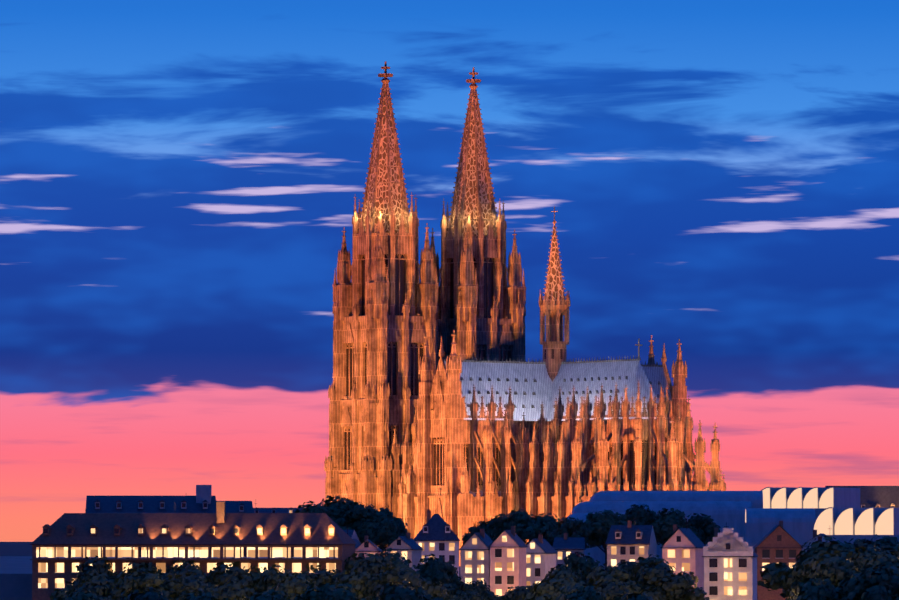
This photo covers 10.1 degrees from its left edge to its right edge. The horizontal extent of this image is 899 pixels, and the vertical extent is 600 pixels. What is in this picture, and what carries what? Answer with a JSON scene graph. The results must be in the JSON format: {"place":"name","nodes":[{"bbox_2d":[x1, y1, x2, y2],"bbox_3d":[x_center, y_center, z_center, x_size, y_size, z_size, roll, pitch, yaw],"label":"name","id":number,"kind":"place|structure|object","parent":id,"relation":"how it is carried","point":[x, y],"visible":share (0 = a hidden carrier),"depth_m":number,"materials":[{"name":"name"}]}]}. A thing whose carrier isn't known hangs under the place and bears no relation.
{"place":"outdoors","nodes":[
{"label":"outdoors","id":0,"kind":"place"},
{"bbox_2d":[0,542,31,555],"bbox_3d":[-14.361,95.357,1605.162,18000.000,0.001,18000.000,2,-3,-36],"label":"ground","id":1,"kind":"structure","parent":0,"point":[15,548],"depth_m":6551.16,"materials":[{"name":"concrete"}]},
{"bbox_2d":[53,587,97,599],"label":"tree","id":2,"kind":"object","parent":1,"relation":"on","point":[80,596],"visible":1,"depth_m":688.74,"materials":[{"name":"green plant"}]},
{"bbox_2d":[50,570,122,599],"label":"tree","id":3,"kind":"object","parent":1,"relation":"on","point":[90,576],"visible":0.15,"depth_m":898.36,"materials":[{"name":"green plant"}]},
{"bbox_2d":[64,555,117,591],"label":"tree","id":4,"kind":"object","parent":1,"relation":"on","point":[101,566],"visible":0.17,"depth_m":997.65,"materials":[{"name":"green plant"}]},
{"bbox_2d":[59,579,122,599],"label":"tree","id":5,"kind":"object","parent":1,"relation":"on","point":[102,591],"visible":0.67,"depth_m":798.00,"materials":[{"name":"green plant"}]},
{"bbox_2d":[118,567,146,581],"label":"tree","id":6,"kind":"object","parent":1,"relation":"on","point":[122,575],"visible":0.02,"depth_m":899.47,"materials":[{"name":"green plant"}]},
{"bbox_2d":[105,569,169,599],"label":"tree","id":7,"kind":"object","parent":1,"relation":"on","point":[148,580],"visible":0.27,"depth_m":796.97,"materials":[{"name":"green plant"}]},
{"bbox_2d":[122,562,161,577],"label":"tree","id":8,"kind":"object","parent":1,"relation":"on","point":[150,567],"visible":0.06,"depth_m":997.58,"materials":[{"name":"green plant"}]},
{"bbox_2d":[120,587,166,599],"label":"tree","id":9,"kind":"object","parent":1,"relation":"on","point":[149,595],"visible":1,"depth_m":687.53,"materials":[{"name":"green plant"}]},
{"bbox_2d":[158,564,208,590],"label":"tree","id":10,"kind":"object","parent":1,"relation":"on","point":[192,573],"visible":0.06,"depth_m":897.53,"materials":[{"name":"green plant"}]},
{"bbox_2d":[166,560,211,582],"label":"tree","id":11,"kind":"object","parent":1,"relation":"on","point":[182,566],"visible":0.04,"depth_m":996.25,"materials":[{"name":"green plant"}]},
{"bbox_2d":[155,575,236,599],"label":"tree","id":12,"kind":"object","parent":1,"relation":"on","point":[179,587],"visible":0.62,"depth_m":796.29,"materials":[{"name":"green plant"}]},
{"bbox_2d":[182,588,234,599],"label":"tree","id":13,"kind":"object","parent":1,"relation":"on","point":[203,596],"visible":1,"depth_m":688.19,"materials":[{"name":"green plant"}]},
{"bbox_2d":[197,579,250,599],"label":"tree","id":14,"kind":"object","parent":1,"relation":"on","point":[235,588],"visible":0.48,"depth_m":797.48,"materials":[{"name":"green plant"}]},
{"bbox_2d":[206,564,255,588],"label":"tree","id":15,"kind":"object","parent":1,"relation":"on","point":[242,576],"visible":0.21,"depth_m":897.30,"materials":[{"name":"green plant"}]},
{"bbox_2d":[209,561,262,575],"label":"tree","id":16,"kind":"object","parent":1,"relation":"on","point":[236,564],"depth_m":997.21,"materials":[{"name":"green plant"}]},
{"bbox_2d":[243,564,292,599],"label":"tree","id":17,"kind":"object","parent":1,"relation":"on","point":[271,578],"visible":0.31,"depth_m":897.31,"materials":[{"name":"green plant"}]},
{"bbox_2d":[249,589,290,599],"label":"tree","id":18,"kind":"object","parent":1,"relation":"on","point":[262,596],"visible":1,"depth_m":688.36,"materials":[{"name":"green plant"}]},
{"bbox_2d":[268,574,316,599],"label":"tree","id":19,"kind":"object","parent":1,"relation":"on","point":[294,587],"visible":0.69,"depth_m":797.03,"materials":[{"name":"green plant"}]},
{"bbox_2d":[288,563,345,576],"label":"tree","id":20,"kind":"object","parent":1,"relation":"on","point":[311,567],"visible":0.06,"depth_m":995.12,"materials":[{"name":"green plant"}]},
{"bbox_2d":[296,570,338,590],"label":"tree","id":21,"kind":"object","parent":1,"relation":"on","point":[318,577],"visible":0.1,"depth_m":897.02,"materials":[{"name":"green plant"}]},
{"bbox_2d":[293,583,379,599],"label":"tree","id":22,"kind":"object","parent":1,"relation":"on","point":[323,591],"visible":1,"depth_m":687.01,"materials":[{"name":"green plant"}]},
{"bbox_2d":[331,570,373,599],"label":"tree","id":23,"kind":"object","parent":1,"relation":"on","point":[358,584],"visible":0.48,"depth_m":796.86,"materials":[{"name":"green plant"}]},
{"bbox_2d":[344,553,373,571],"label":"tree","id":24,"kind":"object","parent":1,"relation":"on","point":[349,564],"visible":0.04,"depth_m":997.32,"materials":[{"name":"green plant"}]},
{"bbox_2d":[329,556,404,586],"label":"tree","id":25,"kind":"object","parent":1,"relation":"on","point":[374,567],"visible":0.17,"depth_m":897.93,"materials":[{"name":"green plant"}]},
{"bbox_2d":[374,548,408,563],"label":"tree","id":26,"kind":"object","parent":1,"relation":"on","point":[396,555],"visible":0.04,"depth_m":1077.23,"materials":[{"name":"green plant"}]},
{"bbox_2d":[382,557,422,582],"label":"tree","id":27,"kind":"object","parent":1,"relation":"on","point":[403,564],"depth_m":996.74,"materials":[{"name":"green plant"}]},
{"bbox_2d":[363,567,446,599],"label":"tree","id":28,"kind":"object","parent":1,"relation":"on","point":[374,584],"visible":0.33,"depth_m":796.45,"materials":[{"name":"green plant"}]},
{"bbox_2d":[366,580,443,599],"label":"tree","id":29,"kind":"object","parent":1,"relation":"on","point":[390,591],"visible":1,"depth_m":687.78,"materials":[{"name":"green plant"}]},
{"bbox_2d":[404,577,450,599],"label":"tree","id":30,"kind":"object","parent":1,"relation":"on","point":[418,584],"visible":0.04,"depth_m":897.72,"materials":[{"name":"green plant"}]},
{"bbox_2d":[30,485,833,599],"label":"town buildings","id":31,"kind":"structure","parent":1,"relation":"on","point":[204,529],"depth_m":1085.90,"materials":[{"name":"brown paint"}]},
{"bbox_2d":[415,553,463,589],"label":"tree","id":32,"kind":"object","parent":1,"relation":"on","point":[440,569],"visible":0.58,"depth_m":1070.96,"materials":[{"name":"green plant"}]},
{"bbox_2d":[434,584,461,598],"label":"tree","id":33,"kind":"object","parent":1,"relation":"on","point":[451,590],"visible":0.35,"depth_m":996.77,"materials":[{"name":"green plant"}]},
{"bbox_2d":[446,595,461,599],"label":"tree","id":34,"kind":"object","parent":1,"relation":"on","point":[453,597],"visible":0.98,"depth_m":797.98,"materials":[{"name":"green plant"}]},
{"bbox_2d":[456,591,483,599],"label":"tree","id":35,"kind":"object","parent":1,"relation":"on","point":[473,596],"visible":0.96,"depth_m":896.13,"materials":[{"name":"green plant"}]},
{"bbox_2d":[454,580,499,599],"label":"tree","id":36,"kind":"object","parent":1,"relation":"on","point":[481,588],"visible":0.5,"depth_m":995.91,"materials":[{"name":"green plant"}]},
{"bbox_2d":[489,586,531,599],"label":"tree","id":37,"kind":"object","parent":1,"relation":"on","point":[517,594],"visible":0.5,"depth_m":896.79,"materials":[{"name":"green plant"}]},
{"bbox_2d":[324,61,725,565],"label":"cathedral","id":38,"kind":"structure","parent":1,"relation":"on","point":[409,445],"depth_m":1571.19,"materials":[{"name":"stone"}]},
{"bbox_2d":[444,339,673,421],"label":"cathedral roof","id":39,"kind":"structure","parent":38,"relation":"attached to","point":[532,385],"depth_m":1527.76,"materials":[{"name":"grey metal"}]},
{"bbox_2d":[522,577,579,599],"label":"tree","id":40,"kind":"object","parent":1,"relation":"on","point":[543,590],"visible":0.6,"depth_m":795.93,"materials":[{"name":"green plant"}]},
{"bbox_2d":[544,569,577,588],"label":"tree","id":41,"kind":"object","parent":1,"relation":"on","point":[567,575],"visible":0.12,"depth_m":896.41,"materials":[{"name":"green plant"}]},
{"bbox_2d":[540,566,584,582],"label":"tree","id":42,"kind":"object","parent":1,"relation":"on","point":[580,575],"depth_m":997.19,"materials":[{"name":"green plant"}]},
{"bbox_2d":[550,552,599,579],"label":"tree","id":43,"kind":"object","parent":1,"relation":"on","point":[582,564],"visible":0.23,"depth_m":1070.36,"materials":[{"name":"green plant"}]},
{"bbox_2d":[556,586,606,599],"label":"tree","id":44,"kind":"object","parent":1,"relation":"on","point":[585,593],"visible":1,"depth_m":685.67,"materials":[{"name":"green plant"}]},
{"bbox_2d":[583,563,608,585],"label":"tree","id":45,"kind":"object","parent":1,"relation":"on","point":[587,574],"visible":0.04,"depth_m":997.01,"materials":[{"name":"green plant"}]},
{"bbox_2d":[591,577,629,599],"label":"tree","id":46,"kind":"object","parent":1,"relation":"on","point":[610,590],"visible":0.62,"depth_m":795.10,"materials":[{"name":"green plant"}]},
{"bbox_2d":[575,565,654,595],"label":"tree","id":47,"kind":"object","parent":1,"relation":"on","point":[620,574],"visible":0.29,"depth_m":894.00,"materials":[{"name":"green plant"}]},
{"bbox_2d":[616,591,657,599],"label":"tree","id":48,"kind":"object","parent":1,"relation":"on","point":[634,596],"visible":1,"depth_m":688.00,"materials":[{"name":"green plant"}]},
{"bbox_2d":[629,563,646,580],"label":"tree","id":49,"kind":"object","parent":1,"relation":"on","point":[641,565],"depth_m":994.60,"materials":[{"name":"green plant"}]},
{"bbox_2d":[615,554,698,591],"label":"tree","id":50,"kind":"object","parent":1,"relation":"on","point":[627,566],"visible":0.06,"depth_m":1065.29,"materials":[{"name":"green plant"}]},
{"bbox_2d":[633,561,708,599],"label":"tree","id":51,"kind":"object","parent":1,"relation":"on","point":[662,581],"visible":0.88,"depth_m":894.30,"materials":[{"name":"green plant"}]},
{"bbox_2d":[568,486,898,569],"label":"museum","id":52,"kind":"structure","parent":1,"relation":"on","point":[842,514],"depth_m":1387.54,"materials":[{"name":"white paint"}]},
{"bbox_2d":[786,547,817,591],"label":"tree","id":53,"kind":"object","parent":1,"relation":"on","point":[806,553],"depth_m":995.22,"materials":[{"name":"green plant"}]},
{"bbox_2d":[757,536,854,590],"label":"tree","id":54,"kind":"object","parent":1,"relation":"on","point":[775,576],"visible":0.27,"depth_m":995.17,"materials":[{"name":"green plant"}]},
{"bbox_2d":[786,574,835,599],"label":"tree","id":55,"kind":"object","parent":1,"relation":"on","point":[805,590],"visible":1,"depth_m":685.92,"materials":[{"name":"green plant"}]},
{"bbox_2d":[780,543,847,597],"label":"tree","id":56,"kind":"object","parent":1,"relation":"on","point":[783,594],"depth_m":1003.67,"materials":[{"name":"green plant"}]},
{"bbox_2d":[788,554,851,588],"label":"tree","id":57,"kind":"object","parent":1,"relation":"on","point":[797,573],"depth_m":925.87,"materials":[{"name":"green plant"}]},
{"bbox_2d":[784,554,863,599],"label":"tree","id":58,"kind":"object","parent":1,"relation":"on","point":[836,570],"visible":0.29,"depth_m":795.07,"materials":[{"name":"green plant"}]},
{"bbox_2d":[801,550,848,579],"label":"tree","id":59,"kind":"object","parent":1,"relation":"on","point":[810,564],"visible":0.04,"depth_m":896.65,"materials":[{"name":"green plant"}]},
{"bbox_2d":[830,546,882,557],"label":"tree","id":60,"kind":"object","parent":1,"relation":"on","point":[846,551],"depth_m":935.43,"materials":[{"name":"green plant"}]},
{"bbox_2d":[828,564,898,599],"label":"tree","id":61,"kind":"object","parent":1,"relation":"on","point":[876,584],"visible":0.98,"depth_m":683.16,"materials":[{"name":"green plant"}]},
{"bbox_2d":[845,538,893,551],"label":"tree","id":62,"kind":"object","parent":1,"relation":"on","point":[858,543],"depth_m":994.91,"materials":[{"name":"green plant"}]},
{"bbox_2d":[846,545,893,571],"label":"tree","id":63,"kind":"object","parent":1,"relation":"on","point":[859,555],"visible":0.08,"depth_m":895.64,"materials":[{"name":"green plant"}]},
{"bbox_2d":[857,551,898,576],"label":"tree","id":64,"kind":"object","parent":1,"relation":"on","point":[892,560],"visible":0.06,"depth_m":795.29,"materials":[{"name":"green plant"}]},
{"bbox_2d":[864,534,898,549],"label":"tree","id":65,"kind":"object","parent":1,"relation":"on","point":[891,541],"depth_m":1012.74,"materials":[{"name":"green plant"}]},
{"bbox_2d":[883,543,898,554],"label":"tree","id":66,"kind":"object","parent":1,"relation":"on","point":[891,549],"depth_m":924.92,"materials":[{"name":"green plant"}]},
{"bbox_2d":[890,547,898,557],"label":"tree","id":67,"kind":"object","parent":1,"relation":"on","point":[896,552],"depth_m":897.93,"materials":[{"name":"green plant"}]},
{"bbox_2d":[0,556,459,599],"bbox_3d":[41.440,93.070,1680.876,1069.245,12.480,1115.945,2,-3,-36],"label":"building","id":68,"kind":"structure","parent":0,"point":[15,577],"depth_m":1235.06,"materials":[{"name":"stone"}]},
{"bbox_2d":[295,501,334,520],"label":"tree","id":69,"kind":"object","parent":68,"relation":"on","point":[314,508],"visible":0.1,"depth_m":1328.91,"materials":[{"name":"green plant"}]},
{"bbox_2d":[317,495,353,519],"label":"tree","id":70,"kind":"object","parent":68,"relation":"on","point":[338,507],"visible":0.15,"depth_m":1336.58,"materials":[{"name":"green plant"}]},
{"bbox_2d":[334,501,392,543],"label":"tree","id":71,"kind":"object","parent":68,"relation":"on","point":[360,519],"visible":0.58,"depth_m":1326.04,"materials":[{"name":"green plant"}]},
{"bbox_2d":[368,518,403,551],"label":"tree","id":72,"kind":"object","parent":68,"relation":"on","point":[385,535],"visible":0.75,"depth_m":1286.21,"materials":[{"name":"green plant"}]},
{"bbox_2d":[374,508,407,552],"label":"tree","id":73,"kind":"object","parent":68,"relation":"on","point":[402,526],"visible":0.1,"depth_m":1340.76,"materials":[{"name":"green plant"}]},
{"bbox_2d":[462,518,493,543],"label":"tree","id":74,"kind":"object","parent":68,"relation":"on","point":[487,526],"visible":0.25,"depth_m":1296.00,"materials":[{"name":"green plant"}]},
{"bbox_2d":[491,508,554,544],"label":"tree","id":75,"kind":"object","parent":68,"relation":"on","point":[524,524],"visible":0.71,"depth_m":1285.38,"materials":[{"name":"green plant"}]},
{"bbox_2d":[533,513,561,546],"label":"tree","id":76,"kind":"object","parent":68,"relation":"on","point":[546,518],"visible":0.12,"depth_m":1305.51,"materials":[{"name":"green plant"}]},
{"bbox_2d":[548,516,590,542],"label":"tree","id":77,"kind":"object","parent":68,"relation":"on","point":[573,527],"visible":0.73,"depth_m":1245.25,"materials":[{"name":"green plant"}]},
{"bbox_2d":[583,510,632,569],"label":"tree","id":78,"kind":"object","parent":68,"relation":"on","point":[599,525],"visible":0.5,"depth_m":1254.34,"materials":[{"name":"green plant"}]},
{"bbox_2d":[618,504,662,544],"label":"tree","id":79,"kind":"object","parent":68,"relation":"on","point":[641,515],"visible":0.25,"depth_m":1265.04,"materials":[{"name":"green plant"}]},
{"bbox_2d":[645,508,699,544],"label":"tree","id":80,"kind":"object","parent":68,"relation":"on","point":[663,526],"visible":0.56,"depth_m":1259.50,"materials":[{"name":"green plant"}]},
{"bbox_2d":[687,513,720,545],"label":"tree","id":81,"kind":"object","parent":68,"relation":"on","point":[705,525],"visible":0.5,"depth_m":1268.47,"materials":[{"name":"green plant"}]},
{"bbox_2d":[0,0,898,541],"label":"sky","id":82,"kind":"structure","parent":0,"point":[180,180],"materials":[{"name":"blue"}]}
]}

